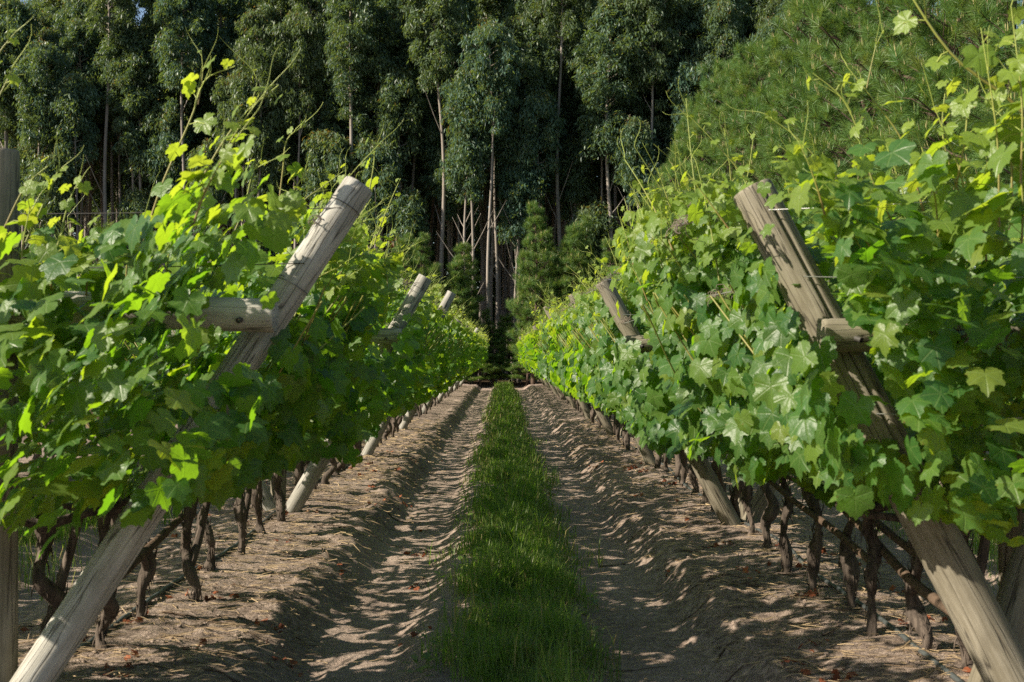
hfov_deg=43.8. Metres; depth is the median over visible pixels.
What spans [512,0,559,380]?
eucalyptus tree
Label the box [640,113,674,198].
eucalyptus tree
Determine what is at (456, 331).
grape vine
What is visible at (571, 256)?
young pine
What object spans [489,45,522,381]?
eucalyptus tree
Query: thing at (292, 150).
eucalyptus tree
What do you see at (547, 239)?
young pine
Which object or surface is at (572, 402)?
vine trellis
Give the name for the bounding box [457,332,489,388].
grape vine
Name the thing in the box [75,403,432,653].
drip hose
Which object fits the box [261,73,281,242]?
eucalyptus tree
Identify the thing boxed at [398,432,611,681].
weeds
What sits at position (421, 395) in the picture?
grape vine
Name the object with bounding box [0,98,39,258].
eucalyptus tree
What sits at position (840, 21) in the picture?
pine tree
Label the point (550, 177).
eucalyptus tree
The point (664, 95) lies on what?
eucalyptus tree
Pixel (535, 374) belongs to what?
grape vine
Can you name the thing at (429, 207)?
eucalyptus tree
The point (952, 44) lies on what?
pine tree
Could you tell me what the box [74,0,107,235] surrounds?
eucalyptus tree
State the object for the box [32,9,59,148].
eucalyptus tree
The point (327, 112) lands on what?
eucalyptus tree
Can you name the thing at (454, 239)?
eucalyptus tree
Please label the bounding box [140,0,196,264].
eucalyptus tree
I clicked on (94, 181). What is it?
eucalyptus tree
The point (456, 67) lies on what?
eucalyptus tree
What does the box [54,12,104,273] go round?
eucalyptus tree
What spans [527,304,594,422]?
grape vine
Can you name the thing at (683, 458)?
grape vine
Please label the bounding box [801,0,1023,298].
pine tree
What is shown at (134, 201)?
eucalyptus tree
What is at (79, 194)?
eucalyptus tree
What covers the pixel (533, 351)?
grape vine
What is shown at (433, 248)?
eucalyptus tree
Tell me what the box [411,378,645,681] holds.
grass
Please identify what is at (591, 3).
eucalyptus tree
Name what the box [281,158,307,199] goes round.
eucalyptus tree
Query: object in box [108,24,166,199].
eucalyptus tree
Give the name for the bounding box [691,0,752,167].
eucalyptus tree
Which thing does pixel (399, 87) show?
eucalyptus tree
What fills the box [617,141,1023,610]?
grape vine
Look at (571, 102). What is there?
eucalyptus tree
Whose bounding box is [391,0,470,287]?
eucalyptus tree
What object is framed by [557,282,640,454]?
grape vine
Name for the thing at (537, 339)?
grape vine
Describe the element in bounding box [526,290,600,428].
grape vine
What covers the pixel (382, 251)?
young pine
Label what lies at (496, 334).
young pine
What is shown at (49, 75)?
eucalyptus tree
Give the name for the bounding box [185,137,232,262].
eucalyptus tree
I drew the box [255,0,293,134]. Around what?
eucalyptus tree
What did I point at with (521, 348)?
grape vine
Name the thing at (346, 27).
eucalyptus tree
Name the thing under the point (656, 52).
eucalyptus tree
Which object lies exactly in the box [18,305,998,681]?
ground
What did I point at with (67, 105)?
eucalyptus tree
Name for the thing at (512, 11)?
eucalyptus tree
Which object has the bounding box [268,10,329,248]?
eucalyptus tree
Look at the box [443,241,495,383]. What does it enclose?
young pine
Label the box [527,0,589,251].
eucalyptus tree
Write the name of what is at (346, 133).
eucalyptus tree
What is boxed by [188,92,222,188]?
eucalyptus tree
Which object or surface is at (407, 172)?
eucalyptus tree
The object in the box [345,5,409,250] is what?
eucalyptus tree
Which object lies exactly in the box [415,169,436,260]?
eucalyptus tree
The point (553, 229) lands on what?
eucalyptus tree
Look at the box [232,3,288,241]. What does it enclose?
eucalyptus tree
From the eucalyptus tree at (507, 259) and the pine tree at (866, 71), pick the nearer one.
the pine tree at (866, 71)
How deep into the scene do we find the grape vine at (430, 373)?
13.71 m
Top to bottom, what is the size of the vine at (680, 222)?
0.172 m
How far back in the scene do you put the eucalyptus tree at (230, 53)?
64.53 m
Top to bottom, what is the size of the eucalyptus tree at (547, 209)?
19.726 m
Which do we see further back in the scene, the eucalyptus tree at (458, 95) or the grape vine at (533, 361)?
the eucalyptus tree at (458, 95)
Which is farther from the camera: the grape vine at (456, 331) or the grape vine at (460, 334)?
the grape vine at (460, 334)
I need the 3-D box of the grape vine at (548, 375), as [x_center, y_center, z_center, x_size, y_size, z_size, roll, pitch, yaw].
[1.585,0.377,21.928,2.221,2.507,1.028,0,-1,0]
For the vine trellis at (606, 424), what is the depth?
20.52 m
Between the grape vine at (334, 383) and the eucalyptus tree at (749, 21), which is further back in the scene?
the eucalyptus tree at (749, 21)
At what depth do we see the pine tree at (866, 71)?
46.13 m
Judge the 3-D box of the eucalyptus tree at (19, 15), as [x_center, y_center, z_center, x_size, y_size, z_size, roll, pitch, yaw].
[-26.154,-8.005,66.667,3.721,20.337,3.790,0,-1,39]
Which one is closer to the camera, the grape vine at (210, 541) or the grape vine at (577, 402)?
the grape vine at (210, 541)
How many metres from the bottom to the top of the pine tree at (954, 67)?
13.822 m
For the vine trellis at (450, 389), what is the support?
on the ground at (342, 649)
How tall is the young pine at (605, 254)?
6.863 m
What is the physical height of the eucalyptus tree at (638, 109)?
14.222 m
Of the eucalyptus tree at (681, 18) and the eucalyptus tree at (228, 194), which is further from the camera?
the eucalyptus tree at (228, 194)
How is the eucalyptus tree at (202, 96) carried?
on the ground at (342, 649)
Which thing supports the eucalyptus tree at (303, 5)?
on the ground at (342, 649)
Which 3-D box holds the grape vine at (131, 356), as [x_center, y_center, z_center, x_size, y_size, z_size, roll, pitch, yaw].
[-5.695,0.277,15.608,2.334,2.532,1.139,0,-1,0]
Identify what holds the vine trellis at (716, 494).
on the ground at (342, 649)
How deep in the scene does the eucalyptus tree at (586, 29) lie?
65.59 m
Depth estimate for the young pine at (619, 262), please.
56.12 m
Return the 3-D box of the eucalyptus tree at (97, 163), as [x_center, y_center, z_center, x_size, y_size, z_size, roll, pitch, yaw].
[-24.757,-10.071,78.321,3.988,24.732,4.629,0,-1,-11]
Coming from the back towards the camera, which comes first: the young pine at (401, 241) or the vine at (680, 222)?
the young pine at (401, 241)
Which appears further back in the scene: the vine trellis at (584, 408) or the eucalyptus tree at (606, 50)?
the eucalyptus tree at (606, 50)
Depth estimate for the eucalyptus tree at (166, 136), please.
64.61 m
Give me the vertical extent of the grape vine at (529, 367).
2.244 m
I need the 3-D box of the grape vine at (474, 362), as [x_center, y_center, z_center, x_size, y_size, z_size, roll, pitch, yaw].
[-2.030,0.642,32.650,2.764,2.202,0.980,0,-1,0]
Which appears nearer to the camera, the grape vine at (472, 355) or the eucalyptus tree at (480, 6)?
the grape vine at (472, 355)
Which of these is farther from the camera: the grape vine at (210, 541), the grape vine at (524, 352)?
the grape vine at (524, 352)
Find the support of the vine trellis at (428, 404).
on the ground at (342, 649)
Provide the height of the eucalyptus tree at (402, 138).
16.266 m
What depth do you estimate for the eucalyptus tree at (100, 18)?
64.89 m
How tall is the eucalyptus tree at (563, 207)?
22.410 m
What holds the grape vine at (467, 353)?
on the ground at (342, 649)
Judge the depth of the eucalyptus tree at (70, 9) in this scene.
68.39 m
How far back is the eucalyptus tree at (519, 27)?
61.94 m
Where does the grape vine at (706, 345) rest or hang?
on the ground at (342, 649)
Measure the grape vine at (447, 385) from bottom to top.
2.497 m
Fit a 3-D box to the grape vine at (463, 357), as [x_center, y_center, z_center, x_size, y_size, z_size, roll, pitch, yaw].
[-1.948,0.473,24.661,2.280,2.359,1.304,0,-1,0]
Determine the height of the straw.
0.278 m
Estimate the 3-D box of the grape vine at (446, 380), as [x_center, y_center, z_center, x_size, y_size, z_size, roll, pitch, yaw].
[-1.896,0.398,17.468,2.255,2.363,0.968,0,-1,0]
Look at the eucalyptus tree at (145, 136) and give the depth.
68.49 m
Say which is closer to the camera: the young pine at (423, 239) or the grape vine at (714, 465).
the grape vine at (714, 465)
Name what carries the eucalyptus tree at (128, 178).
on the ground at (342, 649)
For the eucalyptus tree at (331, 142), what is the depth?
61.83 m
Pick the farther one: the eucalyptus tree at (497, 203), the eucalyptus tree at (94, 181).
the eucalyptus tree at (94, 181)
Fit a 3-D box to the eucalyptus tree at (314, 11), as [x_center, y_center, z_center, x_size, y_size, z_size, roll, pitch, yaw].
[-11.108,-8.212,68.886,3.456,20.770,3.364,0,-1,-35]
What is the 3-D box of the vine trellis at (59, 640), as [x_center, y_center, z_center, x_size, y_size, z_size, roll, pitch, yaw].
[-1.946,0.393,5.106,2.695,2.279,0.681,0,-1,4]
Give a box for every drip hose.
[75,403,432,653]
[566,398,963,681]
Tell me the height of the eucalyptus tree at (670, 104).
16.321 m
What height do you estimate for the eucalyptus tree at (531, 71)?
17.201 m
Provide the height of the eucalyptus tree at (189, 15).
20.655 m
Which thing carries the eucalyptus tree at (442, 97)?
on the ground at (342, 649)
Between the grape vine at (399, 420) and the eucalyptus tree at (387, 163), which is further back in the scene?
the eucalyptus tree at (387, 163)
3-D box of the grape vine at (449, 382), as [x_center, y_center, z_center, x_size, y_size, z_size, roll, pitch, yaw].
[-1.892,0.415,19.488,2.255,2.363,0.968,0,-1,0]
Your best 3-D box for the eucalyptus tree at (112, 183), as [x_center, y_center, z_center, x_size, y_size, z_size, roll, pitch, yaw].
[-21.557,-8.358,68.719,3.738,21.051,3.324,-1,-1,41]
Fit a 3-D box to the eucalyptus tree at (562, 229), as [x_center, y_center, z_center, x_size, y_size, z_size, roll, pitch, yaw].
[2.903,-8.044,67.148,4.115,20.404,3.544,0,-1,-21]
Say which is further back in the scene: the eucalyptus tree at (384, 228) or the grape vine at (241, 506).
the eucalyptus tree at (384, 228)
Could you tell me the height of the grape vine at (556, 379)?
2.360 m
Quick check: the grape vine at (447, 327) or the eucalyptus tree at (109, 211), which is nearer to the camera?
the grape vine at (447, 327)
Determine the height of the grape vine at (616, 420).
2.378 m
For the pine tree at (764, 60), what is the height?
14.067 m
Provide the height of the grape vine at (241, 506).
2.325 m
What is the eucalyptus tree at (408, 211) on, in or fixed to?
on the ground at (342, 649)
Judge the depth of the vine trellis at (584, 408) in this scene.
25.87 m
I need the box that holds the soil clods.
[19,425,968,681]
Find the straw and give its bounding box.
[18,418,971,681]
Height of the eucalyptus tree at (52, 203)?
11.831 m
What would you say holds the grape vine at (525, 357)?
on the ground at (342, 649)
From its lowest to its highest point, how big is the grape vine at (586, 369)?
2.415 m
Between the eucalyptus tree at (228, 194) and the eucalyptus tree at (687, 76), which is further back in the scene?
the eucalyptus tree at (228, 194)
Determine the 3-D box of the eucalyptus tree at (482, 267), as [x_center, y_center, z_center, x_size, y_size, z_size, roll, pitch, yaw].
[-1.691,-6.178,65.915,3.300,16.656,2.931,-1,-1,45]
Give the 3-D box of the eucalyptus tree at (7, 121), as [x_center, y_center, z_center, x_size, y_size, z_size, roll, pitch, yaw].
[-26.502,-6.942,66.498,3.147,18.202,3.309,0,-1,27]
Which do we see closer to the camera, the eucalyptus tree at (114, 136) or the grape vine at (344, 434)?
the grape vine at (344, 434)
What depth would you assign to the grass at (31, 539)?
9.50 m
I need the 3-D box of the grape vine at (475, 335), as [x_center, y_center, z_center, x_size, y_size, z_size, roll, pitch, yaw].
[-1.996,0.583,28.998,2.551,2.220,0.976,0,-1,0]
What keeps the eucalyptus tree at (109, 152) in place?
on the ground at (342, 649)
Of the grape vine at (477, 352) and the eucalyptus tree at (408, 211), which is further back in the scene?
the eucalyptus tree at (408, 211)
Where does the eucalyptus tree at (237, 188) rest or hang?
on the ground at (342, 649)
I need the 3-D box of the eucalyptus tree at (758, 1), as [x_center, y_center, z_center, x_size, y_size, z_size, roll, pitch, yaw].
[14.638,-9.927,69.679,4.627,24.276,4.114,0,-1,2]
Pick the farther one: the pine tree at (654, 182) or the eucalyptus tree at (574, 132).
the eucalyptus tree at (574, 132)
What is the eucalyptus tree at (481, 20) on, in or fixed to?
on the ground at (342, 649)
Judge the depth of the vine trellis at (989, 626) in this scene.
4.98 m
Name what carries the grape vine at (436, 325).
on the ground at (342, 649)
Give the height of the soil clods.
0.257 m
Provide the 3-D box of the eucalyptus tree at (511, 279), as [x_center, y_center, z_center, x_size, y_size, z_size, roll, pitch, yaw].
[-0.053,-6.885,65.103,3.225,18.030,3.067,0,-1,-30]
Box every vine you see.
[0,0,326,633]
[18,103,403,648]
[18,125,400,618]
[19,201,418,601]
[29,275,78,370]
[30,194,418,571]
[32,338,129,459]
[45,339,137,458]
[54,217,403,555]
[115,246,411,533]
[127,225,423,521]
[165,257,445,510]
[202,251,432,499]
[209,259,445,491]
[265,263,441,483]
[265,267,444,476]
[308,203,471,331]
[342,270,443,470]
[354,297,443,448]
[359,271,457,449]
[365,284,454,444]
[377,293,452,446]
[379,282,454,444]
[382,299,460,439]
[390,295,460,434]
[391,302,460,436]
[396,309,462,431]
[397,299,468,425]
[402,307,464,418]
[410,304,469,422]
[413,310,467,415]
[417,319,471,416]
[419,318,471,415]
[423,325,478,404]
[424,318,477,413]
[429,325,480,409]
[433,326,484,405]
[434,286,455,394]
[435,317,481,400]
[436,328,484,403]
[446,339,485,396]
[450,318,462,386]
[451,342,486,392]
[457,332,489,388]
[517,330,553,393]
[520,336,530,370]
[522,327,576,409]
[522,331,559,396]
[523,325,568,403]
[523,330,537,374]
[523,331,564,400]
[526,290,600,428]
[526,318,581,411]
[526,329,583,414]
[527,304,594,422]
[527,319,578,410]
[530,331,581,413]
[533,314,590,410]
[534,305,598,424]
[535,202,697,329]
[536,281,630,449]
[538,263,776,494]
[539,288,611,419]
[541,306,608,430]
[544,299,615,436]
[545,297,619,438]
[546,288,626,446]
[548,284,639,452]
[548,289,620,442]
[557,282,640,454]
[558,283,652,451]
[563,259,836,502]
[563,280,661,467]
[565,264,876,535]
[570,241,838,511]
[570,264,777,484]
[572,274,680,479]
[573,275,669,471]
[580,228,870,518]
[598,261,895,550]
[610,179,997,572]
[612,109,1023,589]
[615,284,733,324]
[617,92,1023,651]
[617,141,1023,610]
[620,130,1023,636]
[655,0,1023,672]
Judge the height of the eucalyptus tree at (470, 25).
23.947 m
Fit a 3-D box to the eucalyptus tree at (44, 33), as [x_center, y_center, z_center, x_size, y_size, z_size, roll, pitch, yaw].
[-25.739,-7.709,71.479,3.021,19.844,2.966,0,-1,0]
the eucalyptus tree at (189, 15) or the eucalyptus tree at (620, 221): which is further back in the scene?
the eucalyptus tree at (620, 221)
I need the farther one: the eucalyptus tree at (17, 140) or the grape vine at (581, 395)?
the eucalyptus tree at (17, 140)
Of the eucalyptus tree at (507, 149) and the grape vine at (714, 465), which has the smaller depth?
the grape vine at (714, 465)
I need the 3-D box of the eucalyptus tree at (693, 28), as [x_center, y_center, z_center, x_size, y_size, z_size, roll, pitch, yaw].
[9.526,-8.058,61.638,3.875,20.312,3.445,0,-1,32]
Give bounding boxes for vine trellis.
[0,148,371,681]
[166,274,431,512]
[359,290,455,455]
[387,319,460,428]
[415,325,468,413]
[432,327,479,403]
[439,382,455,395]
[453,381,459,390]
[519,337,549,389]
[526,334,557,394]
[527,332,566,400]
[533,325,586,407]
[543,304,622,435]
[543,319,596,419]
[568,293,669,464]
[596,278,828,525]
[733,179,1023,681]
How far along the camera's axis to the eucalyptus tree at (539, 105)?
60.52 m
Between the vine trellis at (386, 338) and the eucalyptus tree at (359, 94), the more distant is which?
the eucalyptus tree at (359, 94)
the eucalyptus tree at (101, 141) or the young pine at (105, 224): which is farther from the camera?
the eucalyptus tree at (101, 141)
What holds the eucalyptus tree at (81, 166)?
on the ground at (342, 649)
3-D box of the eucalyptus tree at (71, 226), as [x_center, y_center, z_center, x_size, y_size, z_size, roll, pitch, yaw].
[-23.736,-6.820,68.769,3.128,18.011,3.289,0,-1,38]
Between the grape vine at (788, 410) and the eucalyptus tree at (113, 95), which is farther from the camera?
the eucalyptus tree at (113, 95)
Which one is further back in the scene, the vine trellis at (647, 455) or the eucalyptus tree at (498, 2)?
the eucalyptus tree at (498, 2)
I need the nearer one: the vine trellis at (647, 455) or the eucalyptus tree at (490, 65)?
the vine trellis at (647, 455)
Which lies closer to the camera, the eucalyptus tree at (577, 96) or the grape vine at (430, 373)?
the grape vine at (430, 373)
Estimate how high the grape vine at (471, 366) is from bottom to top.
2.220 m
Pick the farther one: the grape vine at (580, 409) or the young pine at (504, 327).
the young pine at (504, 327)
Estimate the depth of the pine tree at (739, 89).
47.18 m
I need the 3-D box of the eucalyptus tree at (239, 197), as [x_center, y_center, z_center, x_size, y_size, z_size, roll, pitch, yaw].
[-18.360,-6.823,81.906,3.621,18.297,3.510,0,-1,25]
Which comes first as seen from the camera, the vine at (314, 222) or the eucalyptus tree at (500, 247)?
the vine at (314, 222)
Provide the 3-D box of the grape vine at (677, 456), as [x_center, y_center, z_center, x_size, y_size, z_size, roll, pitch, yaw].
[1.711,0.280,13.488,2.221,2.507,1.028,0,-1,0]
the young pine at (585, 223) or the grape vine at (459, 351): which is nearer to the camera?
the grape vine at (459, 351)
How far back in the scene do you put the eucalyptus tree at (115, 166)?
71.21 m
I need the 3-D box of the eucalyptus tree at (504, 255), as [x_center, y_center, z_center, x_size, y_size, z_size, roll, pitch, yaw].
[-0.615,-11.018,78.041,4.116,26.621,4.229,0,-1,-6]
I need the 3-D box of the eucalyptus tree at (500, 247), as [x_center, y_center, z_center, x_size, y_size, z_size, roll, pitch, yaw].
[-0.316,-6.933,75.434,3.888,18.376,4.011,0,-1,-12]
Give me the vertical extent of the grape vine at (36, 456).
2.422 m
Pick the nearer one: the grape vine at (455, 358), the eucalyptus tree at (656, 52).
the grape vine at (455, 358)
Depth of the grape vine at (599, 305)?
10.09 m
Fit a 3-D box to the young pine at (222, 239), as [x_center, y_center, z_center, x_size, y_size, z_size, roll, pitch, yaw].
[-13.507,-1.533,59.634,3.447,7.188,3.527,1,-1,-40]
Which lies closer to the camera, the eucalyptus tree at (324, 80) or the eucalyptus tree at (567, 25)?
the eucalyptus tree at (567, 25)
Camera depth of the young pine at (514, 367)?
57.46 m
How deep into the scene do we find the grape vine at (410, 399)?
12.15 m
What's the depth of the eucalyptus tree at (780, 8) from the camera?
61.22 m
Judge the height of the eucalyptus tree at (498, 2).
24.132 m
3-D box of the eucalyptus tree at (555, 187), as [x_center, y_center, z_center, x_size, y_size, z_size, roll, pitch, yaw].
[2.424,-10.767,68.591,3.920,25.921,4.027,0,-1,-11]
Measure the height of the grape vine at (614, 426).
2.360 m
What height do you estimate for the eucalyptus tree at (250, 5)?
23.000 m
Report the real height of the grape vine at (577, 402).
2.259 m
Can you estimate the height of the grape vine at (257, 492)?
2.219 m
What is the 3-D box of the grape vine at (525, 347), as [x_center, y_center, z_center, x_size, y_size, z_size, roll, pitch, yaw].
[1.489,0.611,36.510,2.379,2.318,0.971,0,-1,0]
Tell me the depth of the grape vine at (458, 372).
23.24 m
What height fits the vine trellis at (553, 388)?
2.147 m
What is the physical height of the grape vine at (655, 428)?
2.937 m
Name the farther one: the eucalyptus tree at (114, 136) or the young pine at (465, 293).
the eucalyptus tree at (114, 136)
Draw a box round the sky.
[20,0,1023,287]
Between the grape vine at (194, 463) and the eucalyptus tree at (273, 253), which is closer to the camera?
the grape vine at (194, 463)
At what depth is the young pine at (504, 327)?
58.66 m
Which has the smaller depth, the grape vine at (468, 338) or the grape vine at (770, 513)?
the grape vine at (770, 513)
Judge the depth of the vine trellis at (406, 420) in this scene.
22.42 m
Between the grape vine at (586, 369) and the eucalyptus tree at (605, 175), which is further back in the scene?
the eucalyptus tree at (605, 175)
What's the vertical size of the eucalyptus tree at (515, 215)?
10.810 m
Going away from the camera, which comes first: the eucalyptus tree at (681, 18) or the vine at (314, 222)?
the vine at (314, 222)
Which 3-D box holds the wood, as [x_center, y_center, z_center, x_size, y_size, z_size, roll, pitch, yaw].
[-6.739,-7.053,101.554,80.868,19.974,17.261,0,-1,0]
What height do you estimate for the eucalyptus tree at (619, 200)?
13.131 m
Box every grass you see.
[18,460,265,600]
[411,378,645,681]
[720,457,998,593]
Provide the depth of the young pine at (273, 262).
58.50 m
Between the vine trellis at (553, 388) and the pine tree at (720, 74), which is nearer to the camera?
the vine trellis at (553, 388)
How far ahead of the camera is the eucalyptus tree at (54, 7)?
78.83 m
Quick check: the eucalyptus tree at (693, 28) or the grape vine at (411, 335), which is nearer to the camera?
the grape vine at (411, 335)
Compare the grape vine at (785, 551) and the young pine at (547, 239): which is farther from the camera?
the young pine at (547, 239)
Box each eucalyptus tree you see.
[0,0,48,147]
[0,37,26,147]
[0,38,73,228]
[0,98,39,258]
[9,63,59,244]
[15,139,52,372]
[20,209,45,251]
[21,150,81,242]
[28,0,65,242]
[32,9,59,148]
[38,27,56,44]
[43,72,103,276]
[44,138,92,236]
[46,0,100,236]
[53,58,91,350]
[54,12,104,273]
[73,153,109,236]
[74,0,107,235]
[80,106,110,237]
[81,0,139,261]
[81,1,143,223]
[87,156,115,226]
[88,22,151,190]
[89,14,138,218]
[91,103,117,227]
[94,20,137,220]
[99,16,133,222]
[100,203,125,265]
[102,142,153,209]
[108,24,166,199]
[113,152,153,207]
[115,184,155,248]
[132,105,162,271]
[133,0,155,62]
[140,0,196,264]
[141,105,195,271]
[149,145,194,223]
[150,0,222,222]
[174,74,217,235]
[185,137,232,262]
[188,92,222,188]
[197,0,255,235]
[200,185,233,261]
[209,9,247,243]
[209,70,266,246]
[216,172,247,259]
[221,37,264,240]
[221,92,244,226]
[222,77,246,232]
[229,174,247,234]
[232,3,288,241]
[245,0,283,43]
[246,142,289,203]
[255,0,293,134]
[258,193,293,263]
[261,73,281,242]
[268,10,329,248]
[273,3,317,229]
[273,78,319,250]
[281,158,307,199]
[285,0,332,213]
[294,85,349,199]
[300,128,357,210]
[312,24,346,107]
[313,0,385,177]
[332,84,379,228]
[333,0,397,248]
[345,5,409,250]
[353,138,406,249]
[359,0,422,256]
[373,63,432,267]
[376,223,396,252]
[383,185,430,267]
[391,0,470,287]
[391,11,441,265]
[395,130,434,266]
[402,89,444,274]
[415,111,452,276]
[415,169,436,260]
[416,186,436,253]
[416,198,435,269]
[425,149,483,381]
[427,79,453,277]
[430,200,454,294]
[432,224,447,277]
[434,200,470,277]
[435,0,477,288]
[436,117,498,382]
[438,60,495,382]
[439,1,475,304]
[457,29,498,350]
[458,18,523,382]
[459,0,515,376]
[461,14,497,314]
[470,161,486,379]
[475,159,506,372]
[477,0,519,352]
[477,236,520,322]
[482,160,523,379]
[483,164,487,372]
[485,11,507,347]
[488,203,525,356]
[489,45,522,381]
[493,108,535,382]
[493,162,550,382]
[494,16,551,381]
[498,231,513,380]
[501,1,540,250]
[508,249,510,340]
[510,33,560,381]
[511,86,568,382]
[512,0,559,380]
[522,123,571,263]
[525,193,556,250]
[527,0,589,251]
[534,13,586,239]
[536,1,583,248]
[540,154,559,277]
[542,29,582,247]
[546,136,598,274]
[550,2,582,242]
[562,66,604,162]
[563,3,582,234]
[564,197,619,274]
[567,0,646,252]
[573,28,592,205]
[573,53,620,203]
[579,0,638,233]
[582,0,619,203]
[589,162,613,208]
[593,165,620,227]
[594,197,636,245]
[595,161,635,228]
[608,115,661,227]
[609,94,655,228]
[615,0,684,213]
[627,79,672,206]
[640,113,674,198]
[641,92,667,206]
[651,141,690,193]
[652,0,705,102]
[661,87,679,144]
[665,51,721,144]
[672,0,751,89]
[691,0,747,59]
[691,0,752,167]
[738,1,758,45]
[742,0,775,38]
[749,0,769,17]
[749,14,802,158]
[750,0,783,34]
[773,0,811,65]
[785,0,845,87]
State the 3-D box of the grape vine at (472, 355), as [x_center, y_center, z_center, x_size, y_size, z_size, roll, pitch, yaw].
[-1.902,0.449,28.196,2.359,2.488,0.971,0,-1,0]
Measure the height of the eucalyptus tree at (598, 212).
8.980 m
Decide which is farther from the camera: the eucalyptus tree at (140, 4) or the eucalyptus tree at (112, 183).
the eucalyptus tree at (140, 4)
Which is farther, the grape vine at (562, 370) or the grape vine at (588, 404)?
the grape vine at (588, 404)
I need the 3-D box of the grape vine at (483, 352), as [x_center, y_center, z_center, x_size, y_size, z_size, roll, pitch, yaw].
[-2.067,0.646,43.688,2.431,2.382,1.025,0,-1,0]
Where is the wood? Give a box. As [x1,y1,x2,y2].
[25,157,634,371]
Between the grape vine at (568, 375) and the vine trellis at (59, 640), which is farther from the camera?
the grape vine at (568, 375)
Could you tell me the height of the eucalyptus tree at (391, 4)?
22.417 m
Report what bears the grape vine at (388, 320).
on the ground at (342, 649)
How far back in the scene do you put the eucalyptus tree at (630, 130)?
59.55 m
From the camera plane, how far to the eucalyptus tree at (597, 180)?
76.94 m
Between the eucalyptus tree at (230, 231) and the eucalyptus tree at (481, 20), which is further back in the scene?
the eucalyptus tree at (230, 231)
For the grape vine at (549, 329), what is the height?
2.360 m
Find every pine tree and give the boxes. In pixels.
[615,159,689,253]
[643,97,733,212]
[659,53,778,227]
[664,31,808,243]
[716,0,879,262]
[750,0,945,287]
[785,4,894,213]
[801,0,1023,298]
[861,0,1023,269]
[867,1,985,266]
[906,0,1022,267]
[943,0,1023,239]
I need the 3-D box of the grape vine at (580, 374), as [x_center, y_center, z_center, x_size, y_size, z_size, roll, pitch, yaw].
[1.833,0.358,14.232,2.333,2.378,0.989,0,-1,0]
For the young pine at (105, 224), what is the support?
on the ground at (342, 649)
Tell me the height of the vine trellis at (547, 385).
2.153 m
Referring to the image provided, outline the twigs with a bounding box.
[18,433,905,681]
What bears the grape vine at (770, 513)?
on the ground at (342, 649)
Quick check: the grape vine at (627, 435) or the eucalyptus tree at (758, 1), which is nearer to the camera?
the grape vine at (627, 435)
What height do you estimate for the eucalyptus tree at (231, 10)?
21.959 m
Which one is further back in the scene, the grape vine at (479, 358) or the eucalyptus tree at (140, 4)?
the eucalyptus tree at (140, 4)
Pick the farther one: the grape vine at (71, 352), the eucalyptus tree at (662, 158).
the eucalyptus tree at (662, 158)
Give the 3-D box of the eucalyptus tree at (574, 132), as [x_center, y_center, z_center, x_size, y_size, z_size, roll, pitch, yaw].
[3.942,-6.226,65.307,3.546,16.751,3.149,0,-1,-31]
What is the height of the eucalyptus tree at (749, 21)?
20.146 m
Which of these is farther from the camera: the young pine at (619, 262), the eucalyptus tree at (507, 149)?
the eucalyptus tree at (507, 149)
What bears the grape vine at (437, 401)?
on the ground at (342, 649)
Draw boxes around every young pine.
[93,222,124,265]
[212,233,233,273]
[258,256,278,276]
[376,248,388,258]
[388,232,418,291]
[406,231,438,286]
[423,263,448,303]
[441,259,481,321]
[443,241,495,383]
[465,324,500,386]
[475,325,511,385]
[493,313,526,384]
[504,200,561,384]
[504,329,538,385]
[512,231,567,328]
[530,252,578,330]
[537,220,597,323]
[563,214,600,301]
[593,237,620,286]
[615,246,627,286]
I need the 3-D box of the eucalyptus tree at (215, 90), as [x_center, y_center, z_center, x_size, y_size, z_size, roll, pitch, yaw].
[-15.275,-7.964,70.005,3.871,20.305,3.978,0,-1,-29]
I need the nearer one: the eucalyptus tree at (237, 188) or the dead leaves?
the dead leaves
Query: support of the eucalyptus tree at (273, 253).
on the ground at (342, 649)
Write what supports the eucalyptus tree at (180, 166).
on the ground at (342, 649)
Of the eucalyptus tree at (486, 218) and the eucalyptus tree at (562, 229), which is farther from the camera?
the eucalyptus tree at (486, 218)
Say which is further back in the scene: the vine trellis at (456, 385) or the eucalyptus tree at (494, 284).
the eucalyptus tree at (494, 284)
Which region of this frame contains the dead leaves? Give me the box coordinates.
[18,445,971,681]
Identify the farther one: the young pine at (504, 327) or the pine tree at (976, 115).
the young pine at (504, 327)
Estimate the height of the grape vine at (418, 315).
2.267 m
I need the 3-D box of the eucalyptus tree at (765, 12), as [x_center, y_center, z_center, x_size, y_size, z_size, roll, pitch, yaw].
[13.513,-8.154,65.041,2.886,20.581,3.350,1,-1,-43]
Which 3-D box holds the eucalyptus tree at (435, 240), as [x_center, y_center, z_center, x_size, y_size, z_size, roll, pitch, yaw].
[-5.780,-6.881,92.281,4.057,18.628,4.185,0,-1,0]
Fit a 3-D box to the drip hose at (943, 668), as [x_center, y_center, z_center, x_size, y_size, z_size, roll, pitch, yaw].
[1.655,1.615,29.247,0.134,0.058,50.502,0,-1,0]
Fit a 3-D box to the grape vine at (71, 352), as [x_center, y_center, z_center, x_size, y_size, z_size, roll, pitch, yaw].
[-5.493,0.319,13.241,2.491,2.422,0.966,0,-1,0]
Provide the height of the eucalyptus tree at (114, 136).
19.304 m
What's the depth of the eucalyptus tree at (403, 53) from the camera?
64.04 m
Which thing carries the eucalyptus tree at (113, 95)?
on the ground at (342, 649)
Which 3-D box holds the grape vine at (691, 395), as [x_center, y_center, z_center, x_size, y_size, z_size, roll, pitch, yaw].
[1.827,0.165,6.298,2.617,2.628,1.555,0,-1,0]
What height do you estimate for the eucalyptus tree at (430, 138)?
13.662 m

